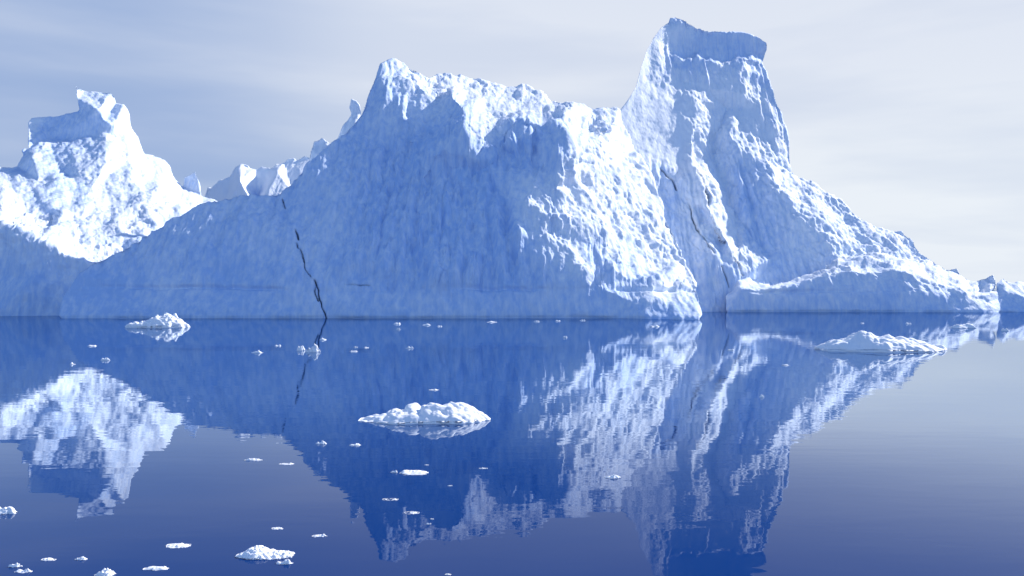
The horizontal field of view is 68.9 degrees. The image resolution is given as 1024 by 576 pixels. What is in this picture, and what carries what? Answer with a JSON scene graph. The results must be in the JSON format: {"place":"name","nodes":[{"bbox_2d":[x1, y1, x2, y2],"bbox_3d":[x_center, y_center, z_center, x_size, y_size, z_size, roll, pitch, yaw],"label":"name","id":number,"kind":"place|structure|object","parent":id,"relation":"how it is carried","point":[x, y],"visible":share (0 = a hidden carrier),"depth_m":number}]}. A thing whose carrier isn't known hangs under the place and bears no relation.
{"place":"outdoors","nodes":[
{"label":"outdoors","id":0,"kind":"place"},
{"bbox_2d":[0,288,1023,575],"bbox_3d":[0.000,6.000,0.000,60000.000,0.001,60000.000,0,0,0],"label":"water","id":1,"kind":"structure","parent":0,"point":[134,450],"depth_m":28.09},
{"bbox_2d":[0,506,16,514],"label":"ice floe","id":2,"kind":"object","parent":1,"relation":"on","point":[8,510],"visible":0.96,"depth_m":19.85},
{"bbox_2d":[8,563,21,567],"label":"ice floe","id":3,"kind":"object","parent":1,"relation":"on","point":[15,565],"visible":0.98,"depth_m":16.05},
{"bbox_2d":[14,568,31,572],"bbox_3d":[-10.331,6.032,15.782,0.352,0.219,0.159,0,0,0],"label":"ice floe","id":4,"kind":"object","parent":1,"relation":"on","point":[22,571],"visible":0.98,"depth_m":15.76},
{"bbox_2d":[41,558,55,560],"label":"ice floe","id":5,"kind":"object","parent":1,"relation":"on","point":[47,559],"visible":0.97,"depth_m":16.45},
{"bbox_2d":[75,556,87,559],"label":"ice floe","id":6,"kind":"object","parent":1,"relation":"on","point":[82,558],"visible":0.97,"depth_m":16.48},
{"bbox_2d":[94,568,115,575],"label":"ice floe","id":7,"kind":"object","parent":1,"relation":"on","point":[106,572],"visible":1,"depth_m":15.56},
{"bbox_2d":[0,86,217,315],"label":"iceberg","id":8,"kind":"object","parent":1,"relation":"on","point":[90,182],"visible":0.54,"depth_m":220.59},
{"bbox_2d":[143,566,168,570],"bbox_3d":[-7.605,6.037,15.969,0.532,0.181,0.246,0,0,0],"label":"ice floe","id":9,"kind":"object","parent":1,"relation":"on","point":[153,568],"visible":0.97,"depth_m":15.91},
{"bbox_2d":[125,313,189,327],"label":"ice floe","id":10,"kind":"object","parent":1,"relation":"on","point":[167,320],"visible":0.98,"depth_m":112.77},
{"bbox_2d":[165,543,190,548],"bbox_3d":[-7.767,6.036,17.362,0.610,0.181,0.334,0,0,0],"label":"ice floe","id":11,"kind":"object","parent":1,"relation":"on","point":[177,545],"visible":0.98,"depth_m":17.32},
{"bbox_2d":[244,458,261,460],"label":"ice floe","id":12,"kind":"object","parent":1,"relation":"on","point":[251,459],"visible":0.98,"depth_m":25.97},
{"bbox_2d":[205,156,309,200],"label":"iceberg","id":13,"kind":"object","parent":1,"relation":"on","point":[244,179],"visible":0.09,"depth_m":323.13},
{"bbox_2d":[235,545,294,559],"bbox_3d":[-5.542,6.013,16.774,1.300,0.442,0.620,0,0,0],"label":"ice floe","id":14,"kind":"object","parent":1,"relation":"on","point":[259,552],"visible":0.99,"depth_m":16.62},
{"bbox_2d":[276,559,292,564],"bbox_3d":[-4.958,6.028,16.256,0.376,0.270,0.135,0,0,0],"label":"ice floe","id":15,"kind":"object","parent":1,"relation":"on","point":[286,561],"visible":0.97,"depth_m":16.22},
{"bbox_2d":[297,345,304,350],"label":"ice floe","id":16,"kind":"object","parent":1,"relation":"on","point":[301,348],"visible":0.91,"depth_m":71.60},
{"bbox_2d":[306,343,320,351],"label":"ice floe","id":17,"kind":"object","parent":1,"relation":"on","point":[314,348],"visible":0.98,"depth_m":69.85},
{"bbox_2d":[312,534,325,536],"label":"ice floe","id":18,"kind":"object","parent":1,"relation":"on","point":[320,535],"visible":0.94,"depth_m":18.02},
{"bbox_2d":[309,99,360,160],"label":"ice pinnacle","id":19,"kind":"object","parent":1,"relation":"on","point":[320,145],"visible":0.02,"depth_m":217.02},
{"bbox_2d":[59,58,701,319],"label":"iceberg","id":20,"kind":"object","parent":1,"relation":"on","point":[411,194],"visible":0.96,"depth_m":159.30},
{"bbox_2d":[400,470,428,474],"bbox_3d":[-3.178,6.035,24.236,0.941,0.249,0.629,0,0,0],"label":"ice floe","id":21,"kind":"object","parent":1,"relation":"on","point":[414,472],"visible":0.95,"depth_m":24.13},
{"bbox_2d":[358,402,490,424],"bbox_3d":[-3.968,5.895,34.041,5.992,1.455,2.535,0,0,0],"label":"ice floe","id":22,"kind":"object","parent":1,"relation":"on","point":[448,413],"visible":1,"depth_m":33.33},
{"bbox_2d":[604,474,620,478],"bbox_3d":[3.176,6.025,23.611,0.537,0.266,0.253,0,0,0],"label":"ice floe","id":23,"kind":"object","parent":1,"relation":"on","point":[613,476],"visible":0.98,"depth_m":23.56},
{"bbox_2d":[620,17,935,311],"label":"iceberg","id":24,"kind":"object","parent":1,"relation":"on","point":[703,123],"visible":0.59,"depth_m":221.85},
{"bbox_2d":[726,252,999,311],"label":"iceberg","id":25,"kind":"object","parent":1,"relation":"on","point":[875,282],"visible":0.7,"depth_m":188.36},
{"bbox_2d":[814,331,946,352],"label":"ice floe","id":26,"kind":"object","parent":1,"relation":"on","point":[861,341],"visible":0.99,"depth_m":70.43},
{"bbox_2d":[949,323,975,327],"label":"ice floe","id":27,"kind":"object","parent":1,"relation":"on","point":[967,325],"visible":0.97,"depth_m":111.67},
{"bbox_2d":[996,279,1023,311],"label":"iceberg","id":28,"kind":"object","parent":1,"relation":"on","point":[1010,297],"visible":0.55,"depth_m":191.87},
{"bbox_2d":[0,0,1023,287],"label":"sky","id":29,"kind":"structure","parent":0,"point":[908,113]}
]}

